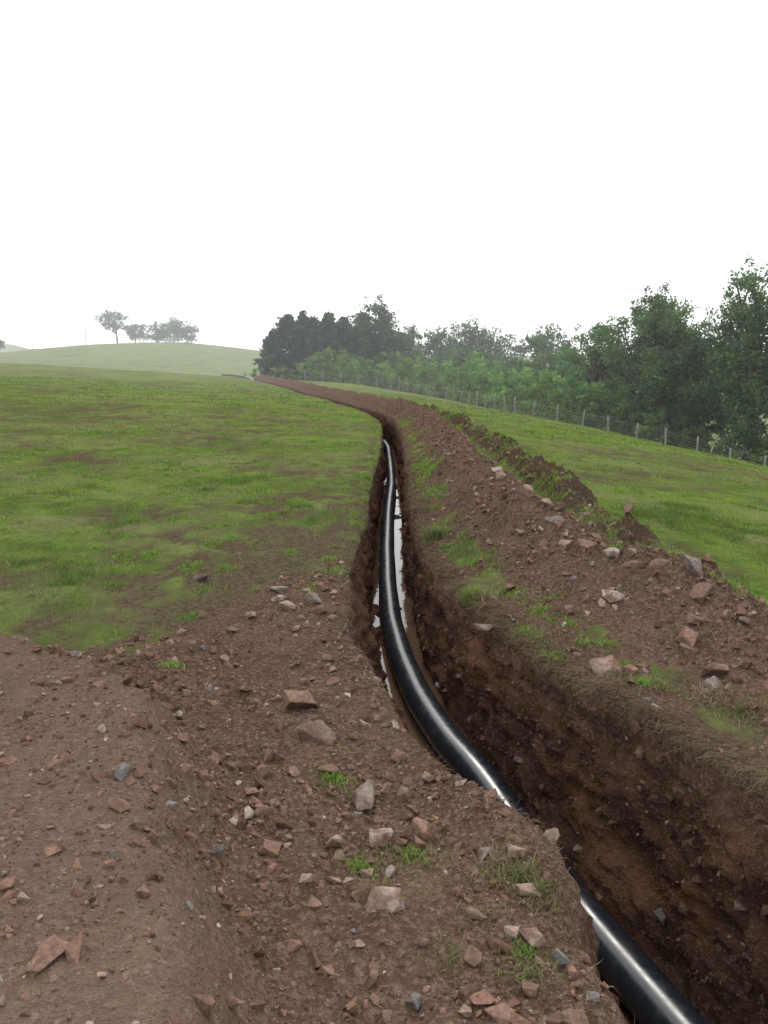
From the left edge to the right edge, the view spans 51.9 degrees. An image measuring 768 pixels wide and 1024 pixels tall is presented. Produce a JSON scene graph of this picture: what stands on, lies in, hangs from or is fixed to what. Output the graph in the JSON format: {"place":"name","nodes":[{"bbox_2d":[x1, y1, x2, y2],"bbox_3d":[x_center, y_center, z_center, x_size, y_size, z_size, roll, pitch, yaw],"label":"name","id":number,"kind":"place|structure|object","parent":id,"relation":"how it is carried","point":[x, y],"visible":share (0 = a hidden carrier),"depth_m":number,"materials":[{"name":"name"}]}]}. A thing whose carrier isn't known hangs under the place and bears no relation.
{"place":"outdoors","nodes":[
{"label":"outdoors","id":0,"kind":"place"},
{"bbox_2d":[0,342,767,1023],"bbox_3d":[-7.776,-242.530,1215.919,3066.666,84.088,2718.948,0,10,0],"label":"ground","id":1,"kind":"structure","parent":0,"point":[82,994],"depth_m":4.37,"materials":[{"name":"soil"}]},
{"bbox_2d":[25,934,70,974],"bbox_3d":[-0.798,1.053,1.870,0.068,0.036,0.111,0,22,37],"label":"rock","id":2,"kind":"object","parent":1,"relation":"on","point":[50,949],"visible":0.96,"depth_m":1.87,"materials":[{"name":"stone"}]},
{"bbox_2d":[94,309,129,342],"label":"hawthorn tree","id":3,"kind":"object","parent":1,"relation":"on","point":[113,325],"visible":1,"depth_m":263.98,"materials":[{"name":"green plant"}]},
{"bbox_2d":[121,322,149,342],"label":"oak tree","id":4,"kind":"object","parent":1,"relation":"on","point":[132,331],"visible":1,"depth_m":264.86,"materials":[{"name":"green plant"}]},
{"bbox_2d":[139,321,165,342],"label":"oak tree","id":5,"kind":"object","parent":1,"relation":"on","point":[155,329],"visible":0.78,"depth_m":266.42,"materials":[{"name":"green plant"}]},
{"bbox_2d":[153,313,187,342],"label":"oak tree","id":6,"kind":"object","parent":1,"relation":"on","point":[171,327],"visible":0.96,"depth_m":264.17,"materials":[{"name":"green plant"}]},
{"bbox_2d":[178,323,199,343],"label":"oak tree","id":7,"kind":"object","parent":1,"relation":"on","point":[190,330],"visible":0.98,"depth_m":265.53,"materials":[{"name":"green plant"}]},
{"bbox_2d":[192,573,207,580],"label":"rock","id":8,"kind":"object","parent":1,"relation":"on","point":[199,577],"visible":0.85,"depth_m":6.69,"materials":[{"name":"stone"}]},
{"bbox_2d":[198,612,215,617],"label":"rock","id":9,"kind":"object","parent":1,"relation":"on","point":[205,614],"visible":1,"depth_m":5.72,"materials":[{"name":"stone"}]},
{"bbox_2d":[220,654,229,661],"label":"rock","id":10,"kind":"object","parent":1,"relation":"on","point":[224,657],"visible":1,"depth_m":4.70,"materials":[{"name":"stone"}]},
{"bbox_2d":[239,686,252,691],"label":"rock","id":11,"kind":"object","parent":1,"relation":"on","point":[244,689],"visible":1,"depth_m":4.31,"materials":[{"name":"stone"}]},
{"bbox_2d":[245,612,255,618],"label":"rock","id":12,"kind":"object","parent":1,"relation":"on","point":[248,615],"visible":1,"depth_m":5.57,"materials":[{"name":"stone"}]},
{"bbox_2d":[250,796,261,804],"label":"rock","id":13,"kind":"object","parent":1,"relation":"on","point":[254,800],"visible":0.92,"depth_m":3.18,"materials":[{"name":"stone"}]},
{"bbox_2d":[258,839,281,856],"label":"rock","id":14,"kind":"object","parent":1,"relation":"on","point":[270,848],"visible":1,"depth_m":2.86,"materials":[{"name":"stone"}]},
{"bbox_2d":[248,331,294,378],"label":"conifer tree","id":15,"kind":"object","parent":1,"relation":"on","point":[271,352],"visible":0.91,"depth_m":104.98,"materials":[{"name":"green plant"}]},
{"bbox_2d":[269,586,287,592],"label":"rock","id":16,"kind":"object","parent":1,"relation":"on","point":[280,589],"visible":0.95,"depth_m":6.27,"materials":[{"name":"stone"}]},
{"bbox_2d":[271,595,286,601],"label":"rock","id":17,"kind":"object","parent":1,"relation":"on","point":[278,598],"visible":0.95,"depth_m":6.01,"materials":[{"name":"stone"}]},
{"bbox_2d":[261,313,306,379],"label":"conifer tree","id":18,"kind":"object","parent":1,"relation":"on","point":[286,331],"visible":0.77,"depth_m":106.64,"materials":[{"name":"green plant"}]},
{"bbox_2d":[278,600,295,609],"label":"rock","id":19,"kind":"object","parent":1,"relation":"on","point":[287,605],"visible":0.98,"depth_m":5.81,"materials":[{"name":"stone"}]},
{"bbox_2d":[285,766,298,776],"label":"rock","id":20,"kind":"object","parent":1,"relation":"on","point":[292,771],"visible":0.93,"depth_m":3.38,"materials":[{"name":"stone"}]},
{"bbox_2d":[284,690,317,708],"bbox_3d":[-0.425,0.981,4.077,0.185,0.111,0.124,2,14,-13],"label":"rock","id":21,"kind":"object","parent":1,"relation":"on","point":[293,699],"visible":0.99,"depth_m":4.05,"materials":[{"name":"stone"}]},
{"bbox_2d":[286,310,321,377],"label":"conifer tree","id":22,"kind":"object","parent":1,"relation":"on","point":[302,318],"visible":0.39,"depth_m":108.53,"materials":[{"name":"green plant"}]},
{"bbox_2d":[305,591,321,602],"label":"rock","id":23,"kind":"object","parent":1,"relation":"on","point":[312,597],"visible":1,"depth_m":6.07,"materials":[{"name":"stone"}]},
{"bbox_2d":[307,894,321,909],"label":"rock","id":24,"kind":"object","parent":1,"relation":"on","point":[313,902],"visible":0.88,"depth_m":2.58,"materials":[{"name":"stone"}]},
{"bbox_2d":[296,719,335,746],"bbox_3d":[-0.310,1.048,3.756,0.187,0.134,0.126,2,10,11],"label":"rock","id":25,"kind":"object","parent":1,"relation":"on","point":[320,731],"visible":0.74,"depth_m":3.71,"materials":[{"name":"stone"}]},
{"bbox_2d":[294,315,338,380],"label":"conifer tree","id":26,"kind":"object","parent":1,"relation":"on","point":[313,331],"visible":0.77,"depth_m":106.69,"materials":[{"name":"green plant"}]},
{"bbox_2d":[307,605,326,614],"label":"rock","id":27,"kind":"object","parent":1,"relation":"on","point":[320,609],"visible":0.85,"depth_m":5.77,"materials":[{"name":"stone"}]},
{"bbox_2d":[305,311,346,381],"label":"conifer tree","id":28,"kind":"object","parent":1,"relation":"on","point":[328,323],"visible":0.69,"depth_m":107.67,"materials":[{"name":"green plant"}]},
{"bbox_2d":[317,764,338,772],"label":"rock","id":29,"kind":"object","parent":1,"relation":"on","point":[330,768],"visible":0.94,"depth_m":3.42,"materials":[{"name":"stone"}]},
{"bbox_2d":[322,654,333,660],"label":"rock","id":30,"kind":"object","parent":1,"relation":"on","point":[326,657],"visible":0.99,"depth_m":4.79,"materials":[{"name":"stone"}]},
{"bbox_2d":[325,677,339,686],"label":"rock","id":31,"kind":"object","parent":1,"relation":"on","point":[332,681],"visible":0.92,"depth_m":4.45,"materials":[{"name":"stone"}]},
{"bbox_2d":[325,834,342,847],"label":"rock","id":32,"kind":"object","parent":1,"relation":"on","point":[334,841],"visible":1,"depth_m":2.94,"materials":[{"name":"stone"}]},
{"bbox_2d":[325,876,342,884],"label":"rock","id":33,"kind":"object","parent":1,"relation":"on","point":[334,880],"visible":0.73,"depth_m":2.72,"materials":[{"name":"stone"}]},
{"bbox_2d":[329,316,363,380],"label":"conifer tree","id":34,"kind":"object","parent":1,"relation":"on","point":[341,324],"visible":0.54,"depth_m":108.48,"materials":[{"name":"green plant"}]},
{"bbox_2d":[350,887,370,901],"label":"rock","id":35,"kind":"object","parent":1,"relation":"on","point":[360,895],"visible":0.81,"depth_m":2.63,"materials":[{"name":"stone"}]},
{"bbox_2d":[351,780,374,810],"bbox_3d":[-0.112,1.168,3.260,0.157,0.085,0.140,-1,10,-4],"label":"rock","id":36,"kind":"object","parent":1,"relation":"on","point":[362,796],"visible":0.99,"depth_m":3.23,"materials":[{"name":"stone"}]},
{"bbox_2d":[358,719,370,727],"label":"rock","id":37,"kind":"object","parent":1,"relation":"on","point":[362,723],"visible":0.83,"depth_m":3.90,"materials":[{"name":"stone"}]},
{"bbox_2d":[360,868,373,877],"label":"rock","id":38,"kind":"object","parent":1,"relation":"on","point":[364,873],"visible":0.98,"depth_m":2.77,"materials":[{"name":"stone"}]},
{"bbox_2d":[367,968,377,988],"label":"rock","id":39,"kind":"object","parent":1,"relation":"on","point":[372,977],"visible":1,"depth_m":2.28,"materials":[{"name":"stone"}]},
{"bbox_2d":[344,294,410,384],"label":"lime tree","id":40,"kind":"object","parent":1,"relation":"on","point":[369,344],"visible":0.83,"depth_m":107.59,"materials":[{"name":"green plant"}]},
{"bbox_2d":[374,714,382,722],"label":"rock","id":41,"kind":"object","parent":1,"relation":"on","point":[378,718],"visible":1,"depth_m":4.01,"materials":[{"name":"stone"}]},
{"bbox_2d":[369,828,392,847],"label":"rock","id":42,"kind":"object","parent":1,"relation":"on","point":[380,837],"visible":0.98,"depth_m":2.97,"materials":[{"name":"stone"}]},
{"bbox_2d":[0,375,767,509],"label":"pasture grass","id":43,"kind":"structure","parent":1,"relation":"on","point":[496,412],"depth_m":29.80,"materials":[{"name":"green plant"}]},
{"bbox_2d":[0,398,767,1015],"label":"grass tuft","id":44,"kind":"object","parent":1,"relation":"on","point":[474,592],"visible":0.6,"depth_m":6.63,"materials":[{"name":"green plant"}]},
{"bbox_2d":[364,886,404,912],"bbox_3d":[0.004,1.286,2.583,0.099,0.093,0.129,9,13,43],"label":"rock","id":45,"kind":"object","parent":1,"relation":"on","point":[383,898],"visible":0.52,"depth_m":2.57,"materials":[{"name":"stone"}]},
{"bbox_2d":[380,1009,394,1021],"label":"rock","id":46,"kind":"object","parent":1,"relation":"on","point":[386,1014],"visible":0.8,"depth_m":2.17,"materials":[{"name":"stone"}]},
{"bbox_2d":[384,865,394,877],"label":"rock","id":47,"kind":"object","parent":1,"relation":"on","point":[389,871],"visible":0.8,"depth_m":2.81,"materials":[{"name":"stone"}]},
{"bbox_2d":[377,338,409,382],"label":"conifer tree","id":48,"kind":"object","parent":1,"relation":"on","point":[402,349],"visible":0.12,"depth_m":111.10,"materials":[{"name":"green plant"}]},
{"bbox_2d":[397,785,409,802],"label":"rock","id":49,"kind":"object","parent":1,"relation":"on","point":[403,796],"visible":0.86,"depth_m":3.28,"materials":[{"name":"stone"}]},
{"bbox_2d":[406,805,417,814],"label":"rock","id":50,"kind":"object","parent":1,"relation":"on","point":[413,809],"visible":0.92,"depth_m":3.18,"materials":[{"name":"stone"}]},
{"bbox_2d":[400,323,426,366],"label":"oak tree","id":51,"kind":"object","parent":1,"relation":"on","point":[411,335],"visible":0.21,"depth_m":118.61,"materials":[{"name":"green plant"}]},
{"bbox_2d":[370,477,467,773],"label":"puddle water","id":52,"kind":"structure","parent":1,"relation":"on","point":[394,690],"depth_m":8.73,"materials":[{"name":"brown liquid"}]},
{"bbox_2d":[410,817,432,840],"bbox_3d":[0.150,1.236,3.041,0.087,0.093,0.064,6,11,30],"label":"rock","id":53,"kind":"object","parent":1,"relation":"on","point":[421,829],"visible":0.77,"depth_m":3.02,"materials":[{"name":"stone"}]},
{"bbox_2d":[413,935,429,946],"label":"rock","id":54,"kind":"object","parent":1,"relation":"on","point":[422,941],"visible":1,"depth_m":2.40,"materials":[{"name":"stone"}]},
{"bbox_2d":[422,771,434,781],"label":"rock","id":55,"kind":"object","parent":1,"relation":"on","point":[426,776],"visible":0.98,"depth_m":3.42,"materials":[{"name":"stone"}]},
{"bbox_2d":[415,325,463,381],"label":"oak tree","id":56,"kind":"object","parent":1,"relation":"on","point":[428,348],"visible":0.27,"depth_m":125.83,"materials":[{"name":"green plant"}]},
{"bbox_2d":[243,345,682,442],"bbox_3d":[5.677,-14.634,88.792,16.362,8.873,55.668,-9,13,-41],"label":"hedge","id":57,"kind":"object","parent":1,"relation":"on","point":[481,382],"visible":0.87,"depth_m":84.56,"materials":[{"name":"green plant"}]},
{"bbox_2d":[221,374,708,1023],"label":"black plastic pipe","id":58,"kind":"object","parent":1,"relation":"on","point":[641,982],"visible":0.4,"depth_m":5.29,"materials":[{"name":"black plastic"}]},
{"bbox_2d":[463,945,481,966],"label":"rock","id":59,"kind":"object","parent":1,"relation":"on","point":[472,955],"visible":1,"depth_m":2.35,"materials":[{"name":"stone"}]},
{"bbox_2d":[435,314,516,388],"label":"oak tree","id":60,"kind":"object","parent":1,"relation":"on","point":[483,338],"visible":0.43,"depth_m":119.11,"materials":[{"name":"green plant"}]},
{"bbox_2d":[466,906,487,919],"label":"rock","id":61,"kind":"object","parent":1,"relation":"on","point":[473,913],"visible":1,"depth_m":2.49,"materials":[{"name":"stone"}]},
{"bbox_2d":[473,623,492,631],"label":"rock","id":62,"kind":"object","parent":1,"relation":"on","point":[483,627],"visible":0.94,"depth_m":5.56,"materials":[{"name":"stone"}]},
{"bbox_2d":[478,847,490,859],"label":"rock","id":63,"kind":"object","parent":1,"relation":"on","point":[481,852],"visible":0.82,"depth_m":2.84,"materials":[{"name":"stone"}]},
{"bbox_2d":[480,1003,514,1023],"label":"rock","id":64,"kind":"object","parent":1,"relation":"on","point":[495,1013],"visible":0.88,"depth_m":2.11,"materials":[{"name":"stone"}]},
{"bbox_2d":[496,471,506,480],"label":"rock","id":65,"kind":"object","parent":1,"relation":"on","point":[501,475],"visible":1,"depth_m":8.89,"materials":[{"name":"stone"}]},
{"bbox_2d":[488,333,531,405],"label":"oak tree","id":66,"kind":"object","parent":1,"relation":"on","point":[519,348],"visible":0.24,"depth_m":114.74,"materials":[{"name":"green plant"}]},
{"bbox_2d":[507,844,527,857],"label":"rock","id":67,"kind":"object","parent":1,"relation":"on","point":[514,851],"visible":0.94,"depth_m":2.80,"materials":[{"name":"stone"}]},
{"bbox_2d":[522,978,539,998],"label":"rock","id":68,"kind":"object","parent":1,"relation":"on","point":[530,989],"visible":0.99,"depth_m":2.19,"materials":[{"name":"stone"}]},
{"bbox_2d":[519,927,544,948],"bbox_3d":[0.460,1.314,2.442,0.059,0.048,0.079,-4,11,-24],"label":"rock","id":69,"kind":"object","parent":1,"relation":"on","point":[533,936],"visible":1,"depth_m":2.42,"materials":[{"name":"stone"}]},
{"bbox_2d":[304,370,767,465],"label":"post and wire fence","id":70,"kind":"object","parent":1,"relation":"on","point":[582,419],"visible":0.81,"depth_m":64.54,"materials":[{"name":"wood"},{"name":"metal"}]},
{"bbox_2d":[305,458,767,1023],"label":"dry roots","id":71,"kind":"object","parent":1,"relation":"on","point":[607,682],"visible":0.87,"depth_m":4.09,"materials":[{"name":"brown plant"}]},
{"bbox_2d":[521,323,574,395],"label":"oak tree","id":72,"kind":"object","parent":1,"relation":"on","point":[539,344],"visible":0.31,"depth_m":102.01,"materials":[{"name":"green plant"}]},
{"bbox_2d":[541,498,554,507],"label":"rock","id":73,"kind":"object","parent":1,"relation":"on","point":[547,502],"visible":0.96,"depth_m":7.44,"materials":[{"name":"stone"}]},
{"bbox_2d":[545,516,564,524],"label":"rock","id":74,"kind":"object","parent":1,"relation":"on","point":[560,519],"visible":0.72,"depth_m":6.96,"materials":[{"name":"stone"}]},
{"bbox_2d":[555,502,566,510],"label":"rock","id":75,"kind":"object","parent":1,"relation":"on","point":[562,506],"visible":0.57,"depth_m":7.52,"materials":[{"name":"stone"}]},
{"bbox_2d":[558,540,572,549],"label":"rock","id":76,"kind":"object","parent":1,"relation":"on","point":[568,543],"visible":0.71,"depth_m":6.53,"materials":[{"name":"stone"}]},
{"bbox_2d":[564,605,574,614],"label":"rock","id":77,"kind":"object","parent":1,"relation":"on","point":[568,609],"visible":0.93,"depth_m":5.54,"materials":[{"name":"stone"}]},
{"bbox_2d":[561,1008,588,1023],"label":"rock","id":78,"kind":"object","parent":1,"relation":"on","point":[576,1016],"visible":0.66,"depth_m":2.11,"materials":[{"name":"stone"}]},
{"bbox_2d":[399,485,767,1023],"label":"embedded wall stones","id":79,"kind":"object","parent":1,"relation":"on","point":[683,907],"visible":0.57,"depth_m":4.32,"materials":[{"name":"brown stone"}]},
{"bbox_2d":[577,538,596,549],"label":"rock","id":80,"kind":"object","parent":1,"relation":"on","point":[585,544],"visible":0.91,"depth_m":6.34,"materials":[{"name":"stone"}]},
{"bbox_2d":[590,533,601,542],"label":"rock","id":81,"kind":"object","parent":1,"relation":"on","point":[597,538],"visible":0.77,"depth_m":6.68,"materials":[{"name":"stone"}]},
{"bbox_2d":[556,316,642,422],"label":"ash tree","id":82,"kind":"object","parent":1,"relation":"on","point":[601,370],"visible":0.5,"depth_m":67.79,"materials":[{"name":"green plant"}]},
{"bbox_2d":[589,655,622,676],"bbox_3d":[1.321,0.926,4.666,0.200,0.147,0.148,9,15,-2],"label":"rock","id":83,"kind":"object","parent":1,"relation":"on","point":[608,665],"visible":0.73,"depth_m":4.64,"materials":[{"name":"stone"}]},
{"bbox_2d":[603,547,619,557],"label":"rock","id":84,"kind":"object","parent":1,"relation":"on","point":[612,552],"visible":1,"depth_m":6.00,"materials":[{"name":"stone"}]},
{"bbox_2d":[602,589,624,602],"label":"rock","id":85,"kind":"object","parent":1,"relation":"on","point":[611,596],"visible":1,"depth_m":5.56,"materials":[{"name":"stone"}]},
{"bbox_2d":[623,503,633,512],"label":"rock","id":86,"kind":"object","parent":1,"relation":"on","point":[628,508],"visible":1,"depth_m":7.24,"materials":[{"name":"stone"}]},
{"bbox_2d":[623,664,637,678],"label":"rock","id":87,"kind":"object","parent":1,"relation":"on","point":[632,670],"visible":0.72,"depth_m":4.56,"materials":[{"name":"stone"}]},
{"bbox_2d":[620,560,643,571],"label":"rock","id":88,"kind":"object","parent":1,"relation":"on","point":[634,566],"visible":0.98,"depth_m":5.87,"materials":[{"name":"stone"}]},
{"bbox_2d":[649,559,670,572],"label":"rock","id":89,"kind":"object","parent":1,"relation":"on","point":[655,565],"visible":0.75,"depth_m":5.65,"materials":[{"name":"stone"}]},
{"bbox_2d":[592,282,728,440],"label":"oak tree","id":90,"kind":"object","parent":1,"relation":"on","point":[661,328],"visible":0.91,"depth_m":61.05,"materials":[{"name":"green plant"}]},
{"bbox_2d":[555,381,767,465],"bbox_3d":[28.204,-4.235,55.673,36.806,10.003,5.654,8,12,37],"label":"undergrowth","id":91,"kind":"object","parent":1,"relation":"on","point":[600,403],"visible":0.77,"depth_m":61.43,"materials":[{"name":"green plant"}]},
{"bbox_2d":[661,588,672,596],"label":"rock","id":92,"kind":"object","parent":1,"relation":"on","point":[665,592],"visible":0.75,"depth_m":5.37,"materials":[{"name":"stone"}]},
{"bbox_2d":[676,626,697,647],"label":"rock","id":93,"kind":"object","parent":1,"relation":"on","point":[687,635],"visible":0.98,"depth_m":4.82,"materials":[{"name":"stone"}]},
{"bbox_2d":[679,642,698,657],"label":"rock","id":94,"kind":"object","parent":1,"relation":"on","point":[689,651],"visible":0.84,"depth_m":4.76,"materials":[{"name":"stone"}]},
{"bbox_2d":[648,306,735,450],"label":"oak tree","id":95,"kind":"object","parent":1,"relation":"on","point":[696,422],"visible":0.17,"depth_m":64.12,"materials":[{"name":"green plant"}]},
{"bbox_2d":[684,554,702,577],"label":"rock","id":96,"kind":"object","parent":1,"relation":"on","point":[693,565],"visible":0.96,"depth_m":5.41,"materials":[{"name":"stone"}]},
{"bbox_2d":[687,613,708,623],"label":"rock","id":97,"kind":"object","parent":1,"relation":"on","point":[692,619],"visible":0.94,"depth_m":4.94,"materials":[{"name":"stone"}]},
{"bbox_2d":[690,582,712,602],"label":"rock","id":98,"kind":"object","parent":1,"relation":"on","point":[700,592],"visible":1,"depth_m":5.18,"materials":[{"name":"stone"}]},
{"bbox_2d":[702,676,723,687],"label":"rock","id":99,"kind":"object","parent":1,"relation":"on","point":[714,681],"visible":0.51,"depth_m":4.34,"materials":[{"name":"stone"}]},
{"bbox_2d":[700,662,729,676],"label":"rock","id":100,"kind":"object","parent":1,"relation":"on","point":[712,668],"visible":0.95,"depth_m":4.43,"materials":[{"name":"stone"}]},
{"bbox_2d":[680,254,767,461],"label":"oak tree","id":101,"kind":"object","parent":1,"relation":"on","point":[743,386],"visible":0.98,"depth_m":56.50,"materials":[{"name":"green plant"}]},
{"bbox_2d":[739,615,749,623],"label":"rock","id":102,"kind":"object","parent":1,"relation":"on","point":[745,619],"visible":0.91,"depth_m":4.84,"materials":[{"name":"stone"}]},
{"bbox_2d":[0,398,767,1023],"bbox_3d":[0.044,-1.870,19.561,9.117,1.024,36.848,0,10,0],"label":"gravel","id":103,"kind":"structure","parent":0,"point":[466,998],"depth_m":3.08,"materials":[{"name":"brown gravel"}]},
{"bbox_2d":[0,437,767,717],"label":"pasture grass","id":104,"kind":"structure","parent":0,"point":[678,511],"depth_m":10.26,"materials":[{"name":"green plant"}]},
{"bbox_2d":[0,0,767,357],"label":"sky","id":105,"kind":"structure","parent":0,"point":[231,168],"materials":[{"name":"white"}]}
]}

